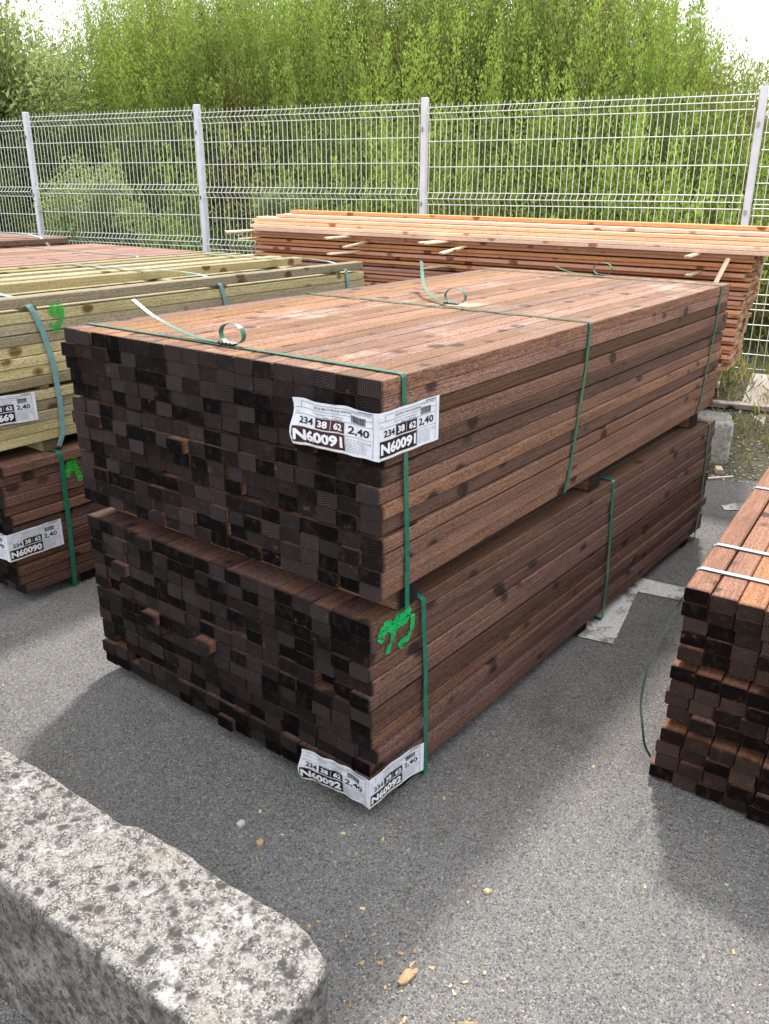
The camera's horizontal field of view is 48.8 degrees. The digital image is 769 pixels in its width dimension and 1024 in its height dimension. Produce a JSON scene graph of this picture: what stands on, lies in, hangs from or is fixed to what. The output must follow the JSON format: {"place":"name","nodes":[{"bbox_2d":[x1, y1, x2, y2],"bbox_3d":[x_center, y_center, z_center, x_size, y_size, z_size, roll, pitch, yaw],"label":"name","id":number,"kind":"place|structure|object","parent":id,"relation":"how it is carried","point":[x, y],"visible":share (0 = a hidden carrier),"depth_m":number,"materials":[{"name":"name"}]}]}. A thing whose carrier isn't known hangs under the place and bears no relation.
{"place":"outdoors","nodes":[
{"label":"outdoors","id":0,"kind":"place"},
{"bbox_2d":[0,243,205,267],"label":"timber bundle","id":1,"kind":"object","parent":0,"point":[30,256],"visible":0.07,"depth_m":4.92,"materials":[{"name":"brown wood"}]},
{"bbox_2d":[0,232,67,248],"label":"timber bundle","id":2,"kind":"object","parent":1,"relation":"on","point":[9,240],"visible":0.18,"depth_m":5.66,"materials":[{"name":"brown wood"}]},
{"bbox_2d":[0,474,768,1023],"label":"asphalt yard","id":3,"kind":"structure","parent":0,"point":[616,828],"depth_m":2.13,"materials":[{"name":"grey asphalt"}]},
{"bbox_2d":[0,433,109,593],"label":"timber bundle","id":4,"kind":"object","parent":3,"relation":"on","point":[47,507],"visible":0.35,"depth_m":3.25,"materials":[{"name":"wood"}]},
{"bbox_2d":[0,252,363,451],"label":"timber bundle","id":5,"kind":"object","parent":4,"relation":"on","point":[42,307],"visible":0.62,"depth_m":3.43,"materials":[{"name":"wood"}]},
{"bbox_2d":[0,747,328,1023],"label":"concrete block","id":6,"kind":"object","parent":3,"relation":"on","point":[105,918],"depth_m":1.46,"materials":[{"name":"grey concrete"}]},
{"bbox_2d":[236,819,244,828],"bbox_3d":[-0.364,0.789,2.146,0.016,0.012,0.022,16,26,34],"label":"pebble","id":7,"kind":"object","parent":3,"relation":"on","point":[240,823],"visible":1,"depth_m":2.14,"materials":[{"name":"grey stone"}]},
{"bbox_2d":[256,838,262,846],"bbox_3d":[-0.306,0.812,2.088,0.016,0.009,0.023,16,26,34],"label":"wood chip","id":8,"kind":"object","parent":3,"relation":"on","point":[259,842],"visible":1,"depth_m":2.08,"materials":[{"name":"beige wood"}]},
{"bbox_2d":[2,643,761,1023],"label":"wood splinters","id":9,"kind":"object","parent":3,"relation":"on","point":[414,949],"visible":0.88,"depth_m":1.78,"materials":[{"name":"beige wood"}]},
{"bbox_2d":[87,417,714,808],"bbox_3d":[0.268,0.062,3.268,1.168,0.560,2.464,16,26,35],"label":"timber bundle","id":10,"kind":"object","parent":3,"relation":"on","point":[368,704],"visible":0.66,"depth_m":2.40,"materials":[{"name":"wood"}]},
{"bbox_2d":[61,260,730,610],"bbox_3d":[0.262,-0.516,3.039,1.155,0.686,2.456,16,26,34],"label":"timber bundle","id":11,"kind":"object","parent":10,"relation":"on","point":[390,444],"visible":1,"depth_m":2.24,"materials":[{"name":"wood"}]},
{"bbox_2d":[397,968,417,984],"bbox_3d":[0.047,0.949,1.737,0.024,0.009,0.053,16,26,34],"label":"wood chip","id":12,"kind":"object","parent":3,"relation":"on","point":[406,976],"visible":1,"depth_m":1.73,"materials":[{"name":"beige wood"}]},
{"bbox_2d":[457,1021,477,1023],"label":"wood chip","id":13,"kind":"object","parent":3,"relation":"on","point":[467,1022],"visible":1,"depth_m":1.64,"materials":[{"name":"beige wood"}]},
{"bbox_2d":[484,888,491,893],"bbox_3d":[0.236,0.869,1.946,0.018,0.009,0.011,-10,23,-25],"label":"wood chip","id":14,"kind":"object","parent":3,"relation":"on","point":[487,890],"visible":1,"depth_m":1.94,"materials":[{"name":"beige wood"}]},
{"bbox_2d":[578,577,684,643],"bbox_3d":[1.090,0.401,3.168,0.598,0.001,0.631,12,24,28],"label":"bay marking","id":15,"kind":"object","parent":3,"relation":"on","point":[606,627],"visible":0.44,"depth_m":3.25,"materials":[{"name":"paint"}]},
{"bbox_2d":[649,467,768,825],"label":"timber bundle","id":16,"kind":"object","parent":3,"relation":"on","point":[712,742],"visible":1,"depth_m":2.17,"materials":[{"name":"brown wood"}]},
{"bbox_2d":[639,569,702,756],"bbox_3d":[0.747,0.395,2.236,0.050,0.448,0.274,16,26,34],"label":"loose strap","id":17,"kind":"object","parent":16,"relation":"hanging from","point":[647,669],"visible":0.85,"depth_m":2.18,"materials":[{"name":"plastic"}]},
{"bbox_2d":[708,475,733,478],"bbox_3d":[1.830,-0.191,4.680,0.213,0.008,0.010,-4,22,-11],"label":"wood offcut","id":18,"kind":"object","parent":3,"relation":"on","point":[720,477],"visible":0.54,"depth_m":4.68,"materials":[{"name":"beige wood"}]},
{"bbox_2d":[721,503,742,509],"bbox_3d":[1.820,-0.031,4.292,0.255,0.001,0.107,-4,21,-10],"label":"bay marking","id":19,"kind":"object","parent":3,"relation":"on","point":[735,506],"visible":0.43,"depth_m":4.28,"materials":[{"name":"paint"}]},
{"bbox_2d":[0,0,768,136],"label":"sky","id":20,"kind":"structure","parent":0,"point":[750,18],"materials":[{"name":"white"}]},
{"bbox_2d":[25,93,768,482],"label":"ground","id":21,"kind":"structure","parent":0,"point":[729,469],"depth_m":5.59,"materials":[{"name":"green plant"}]},
{"bbox_2d":[0,194,51,234],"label":"leafy bush","id":22,"kind":"object","parent":21,"relation":"on","point":[22,220],"visible":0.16,"depth_m":9.42,"materials":[{"name":"green plant"}]},
{"bbox_2d":[0,0,116,224],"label":"leafy bush","id":23,"kind":"object","parent":21,"relation":"on","point":[28,86],"visible":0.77,"depth_m":9.50,"materials":[{"name":"green plant"}]},
{"bbox_2d":[28,150,157,246],"bbox_3d":[-3.004,-2.985,8.896,1.407,1.495,1.401,16,26,34],"label":"leafy bush","id":24,"kind":"object","parent":21,"relation":"on","point":[61,220],"visible":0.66,"depth_m":8.62,"materials":[{"name":"green plant"}]},
{"bbox_2d":[126,207,232,251],"bbox_3d":[-2.040,-2.489,8.416,1.121,1.030,1.092,3,21,8],"label":"leafy bush","id":25,"kind":"object","parent":21,"relation":"on","point":[170,223],"visible":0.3,"depth_m":8.24,"materials":[{"name":"green plant"}]},
{"bbox_2d":[232,173,326,253],"bbox_3d":[-0.919,-2.524,8.029,0.974,1.287,0.990,16,26,34],"label":"leafy bush","id":26,"kind":"object","parent":21,"relation":"on","point":[272,207],"visible":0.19,"depth_m":7.81,"materials":[{"name":"green plant"}]},
{"bbox_2d":[0,0,768,362],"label":"weed thicket","id":27,"kind":"object","parent":21,"relation":"on","point":[300,54],"visible":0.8,"depth_m":8.73,"materials":[{"name":"green plant"}]},
{"bbox_2d":[0,86,768,370],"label":"fence","id":28,"kind":"object","parent":21,"relation":"on","point":[424,141],"visible":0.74,"depth_m":6.79,"materials":[{"name":"white metal"}]},
{"bbox_2d":[698,410,733,463],"bbox_3d":[1.916,-0.447,5.024,0.259,0.258,0.311,7,22,16],"label":"concrete block","id":29,"kind":"object","parent":21,"relation":"on","point":[722,438],"depth_m":4.88,"materials":[{"name":"grey concrete"}]},
{"bbox_2d":[714,466,722,474],"bbox_3d":[1.889,-0.237,4.789,0.035,0.030,0.068,4,21,10],"label":"wood offcut","id":30,"kind":"object","parent":21,"relation":"on","point":[718,469],"visible":1,"depth_m":4.76,"materials":[{"name":"beige wood"}]},
{"bbox_2d":[716,377,722,387],"bbox_3d":[1.617,-0.782,5.639,1.070,0.437,0.750,12,24,27],"label":"pallet","id":31,"kind":"object","parent":21,"relation":"on","point":[718,384],"visible":0.04,"depth_m":5.59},
{"bbox_2d":[706,344,768,465],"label":"verge weeds","id":32,"kind":"object","parent":21,"relation":"on","point":[743,365],"visible":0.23,"depth_m":5.53,"materials":[{"name":"green plant"}]},
{"bbox_2d":[708,381,768,484],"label":"gravel","id":33,"kind":"structure","parent":21,"relation":"on","point":[740,478],"depth_m":4.89,"materials":[{"name":"stone"}]},
{"bbox_2d":[708,399,768,411],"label":"old plank","id":34,"kind":"object","parent":21,"relation":"on","point":[730,404],"visible":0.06,"depth_m":5.38,"materials":[{"name":"grey wood"}]},
{"bbox_2d":[739,373,768,424],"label":"old plank","id":35,"kind":"object","parent":21,"relation":"on","point":[754,393],"visible":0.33,"depth_m":5.49,"materials":[{"name":"grey wood"}]},
{"bbox_3d":[1.184,-1.677,5.181,4.440,0.070,0.130,12,24,27],"label":"long board","id":36,"kind":"object","parent":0,"visible":0},
{"bbox_3d":[1.470,-1.622,4.992,3.550,0.059,0.130,12,24,27],"label":"long board","id":37,"kind":"object","parent":36,"relation":"on","visible":0},
{"bbox_3d":[1.470,-1.643,4.984,3.550,0.058,0.130,12,24,27],"label":"long board","id":38,"kind":"object","parent":37,"relation":"on","visible":0},
{"bbox_2d":[285,213,768,231],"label":"long board","id":39,"kind":"object","parent":38,"relation":"on","point":[541,223],"visible":0.22,"depth_m":5.22,"materials":[{"name":"brown wood"}]},
{"bbox_2d":[290,210,768,230],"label":"long board","id":40,"kind":"object","parent":39,"relation":"on","point":[613,223],"visible":1,"depth_m":5.21,"materials":[{"name":"brown wood"}]},
{"bbox_3d":[0.665,-0.845,5.790,0.160,0.438,0.430,12,24,27],"label":"timber block","id":41,"kind":"object","parent":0,"visible":0},
{"bbox_2d":[224,229,765,370],"bbox_3d":[0.505,-1.403,5.545,3.535,0.775,0.817,12,24,27],"label":"board stack","id":42,"kind":"object","parent":41,"relation":"on","point":[387,259],"visible":0.48,"depth_m":5.16,"materials":[{"name":"brown wood"}]},
{"bbox_2d":[253,227,768,255],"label":"long board","id":43,"kind":"object","parent":42,"relation":"on","point":[692,250],"visible":0.77,"depth_m":5.03,"materials":[{"name":"brown wood"}]},
{"bbox_2d":[250,224,768,251],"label":"long board","id":44,"kind":"object","parent":43,"relation":"on","point":[638,243],"visible":0.83,"depth_m":5.04,"materials":[{"name":"brown wood"}]},
{"bbox_2d":[255,220,768,246],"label":"long board","id":45,"kind":"object","parent":44,"relation":"on","point":[681,240],"visible":0.79,"depth_m":5.07,"materials":[{"name":"brown wood"}]},
{"bbox_2d":[256,217,768,241],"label":"long board","id":46,"kind":"object","parent":45,"relation":"on","point":[614,233],"visible":0.97,"depth_m":5.08,"materials":[{"name":"brown wood"}]},
{"bbox_2d":[276,214,768,236],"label":"long board","id":47,"kind":"object","parent":46,"relation":"on","point":[644,229],"visible":1,"depth_m":5.11,"materials":[{"name":"brown wood"}]}
]}

